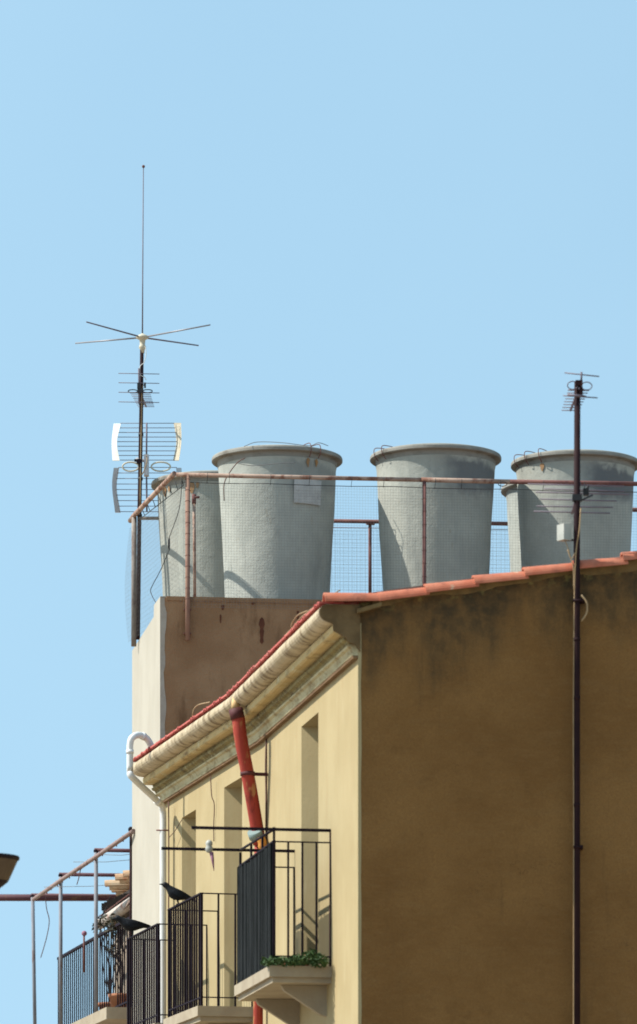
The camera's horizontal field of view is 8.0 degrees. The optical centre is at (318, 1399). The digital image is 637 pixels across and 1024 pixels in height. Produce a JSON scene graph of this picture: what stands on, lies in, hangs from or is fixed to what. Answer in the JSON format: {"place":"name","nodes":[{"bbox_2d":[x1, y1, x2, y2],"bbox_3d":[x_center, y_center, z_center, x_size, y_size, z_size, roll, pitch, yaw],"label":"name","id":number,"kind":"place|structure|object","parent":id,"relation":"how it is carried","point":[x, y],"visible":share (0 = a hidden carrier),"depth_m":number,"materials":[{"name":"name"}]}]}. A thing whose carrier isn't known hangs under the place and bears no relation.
{"place":"outdoors","nodes":[
{"label":"outdoors","id":0,"kind":"place"},
{"bbox_2d":[0,0,636,1023],"label":"sky","id":1,"kind":"structure","parent":0,"point":[393,223],"materials":[{"name":"blue"}]},
{"label":"ground","id":2,"kind":"structure","parent":0,"visible":0},
{"bbox_2d":[0,853,19,887],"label":"street lamp","id":3,"kind":"object","parent":2,"relation":"on","point":[8,862],"visible":1,"depth_m":37.87,"materials":[{"name":"brown metal"}]},
{"bbox_2d":[57,870,131,1023],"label":"tiled house","id":4,"kind":"structure","parent":2,"relation":"on","point":[119,906],"depth_m":56.34,"materials":[{"name":"paint"}]},
{"bbox_2d":[0,827,134,1023],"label":"pergola frame","id":5,"kind":"object","parent":4,"relation":"on","point":[61,897],"visible":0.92,"depth_m":57.68,"materials":[{"name":"metal"}]},
{"bbox_2d":[91,914,125,1007],"bbox_3d":[-2.591,-5.319,56.394,0.486,1.399,0.328,0,0,15],"label":"potted plant","id":6,"kind":"object","parent":4,"relation":"on","point":[100,924],"visible":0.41,"depth_m":56.40,"materials":[{"name":"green plant"}]},
{"bbox_2d":[103,913,125,1006],"bbox_3d":[-2.423,-5.252,55.213,0.383,1.264,0.374,0,0,0],"label":"potted plant","id":7,"kind":"object","parent":4,"relation":"on","point":[113,999],"visible":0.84,"depth_m":55.16,"materials":[{"name":"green plant"}]},
{"bbox_2d":[132,596,321,1023],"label":"tall white house","id":8,"kind":"structure","parent":2,"relation":"on","point":[177,677],"depth_m":50.12,"materials":[{"name":"white paint"}]},
{"bbox_2d":[75,165,209,639],"bbox_3d":[-2.052,-11.448,52.578,1.435,5.446,1.593,0,0,-8],"label":"antenna mast","id":9,"kind":"object","parent":8,"relation":"on","point":[141,402],"visible":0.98,"depth_m":52.42,"materials":[{"name":"grey metal"}]},
{"bbox_2d":[151,470,224,596],"bbox_3d":[-1.196,-9.662,52.749,1.475,1.915,1.466,0,0,0],"label":"water tank","id":10,"kind":"object","parent":8,"relation":"on","point":[206,541],"visible":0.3,"depth_m":52.16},
{"bbox_2d":[192,494,199,596],"bbox_3d":[-1.352,-9.377,50.237,0.092,1.167,0.046,0,0,36],"label":"standpipe","id":11,"kind":"object","parent":8,"relation":"on","point":[194,498],"visible":1,"depth_m":50.24,"materials":[{"name":"metal"}]},
{"bbox_2d":[212,441,342,599],"bbox_3d":[-0.466,-9.672,51.332,1.473,1.933,1.510,0,0,0],"label":"water tank","id":12,"kind":"object","parent":8,"relation":"on","point":[295,459],"visible":0.83,"depth_m":50.80,"materials":[{"name":"concrete"}]},
{"bbox_2d":[125,471,636,646],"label":"fence","id":13,"kind":"object","parent":8,"relation":"on","point":[132,519],"visible":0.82,"depth_m":50.31,"materials":[{"name":"metal"}]},
{"bbox_2d":[150,479,182,602],"bbox_3d":[-1.678,-9.439,50.464,0.068,1.289,1.005,0,0,-24],"label":"hanging cable","id":14,"kind":"object","parent":13,"relation":"hanging from","point":[168,545],"visible":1,"depth_m":50.44,"materials":[{"name":"black rubber"}]},
{"bbox_2d":[370,443,500,590],"bbox_3d":[1.315,-9.668,51.270,1.478,1.927,1.468,0,0,0],"label":"water tank","id":15,"kind":"object","parent":8,"relation":"on","point":[440,460],"visible":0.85,"depth_m":50.73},
{"bbox_2d":[331,508,636,592],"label":"back fence","id":16,"kind":"object","parent":8,"relation":"on","point":[369,524],"visible":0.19,"depth_m":53.84,"materials":[{"name":"metal"}]},
{"bbox_2d":[501,484,521,571],"bbox_3d":[2.849,-9.662,53.021,1.464,1.915,1.468,0,0,0],"label":"water tank","id":17,"kind":"object","parent":8,"relation":"on","point":[509,495],"visible":0.08,"depth_m":52.78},
{"bbox_2d":[511,448,636,567],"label":"water tank","id":18,"kind":"object","parent":8,"relation":"on","point":[600,465],"visible":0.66,"depth_m":51.06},
{"bbox_2d":[126,551,636,1023],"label":"apartment building","id":19,"kind":"structure","parent":2,"relation":"on","point":[369,796],"depth_m":40.26,"materials":[{"name":"yellow paint"}]},
{"bbox_2d":[112,915,150,936],"bbox_3d":[-1.990,-5.070,48.898,0.450,0.227,0.155,0,0,0],"label":"bird","id":20,"kind":"object","parent":19,"relation":"on","point":[131,925],"visible":0.92,"depth_m":48.85},
{"bbox_2d":[160,882,195,904],"bbox_3d":[-1.431,-5.163,46.583,0.384,0.233,0.138,0,0,0],"label":"bird","id":21,"kind":"object","parent":19,"relation":"on","point":[174,893],"visible":0.93,"depth_m":46.54},
{"bbox_2d":[205,840,213,869],"bbox_3d":[-1.031,-5.136,43.100,0.074,0.290,0.073,0,0,-45],"label":"cable insulator","id":22,"kind":"object","parent":19,"relation":"attached to","point":[209,847],"visible":1,"depth_m":43.08,"materials":[{"name":"ceramic"}]},
{"bbox_2d":[260,948,329,967],"bbox_3d":[-0.216,-3.984,41.512,0.640,0.194,0.814,0,0,0],"label":"potted plant","id":23,"kind":"object","parent":19,"relation":"on","point":[315,960],"visible":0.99,"depth_m":41.20,"materials":[{"name":"green plant"}]},
{"bbox_2d":[528,372,628,1023],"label":"television mast","id":24,"kind":"object","parent":19,"relation":"attached to","point":[563,532],"visible":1,"depth_m":40.15,"materials":[{"name":"metal"}]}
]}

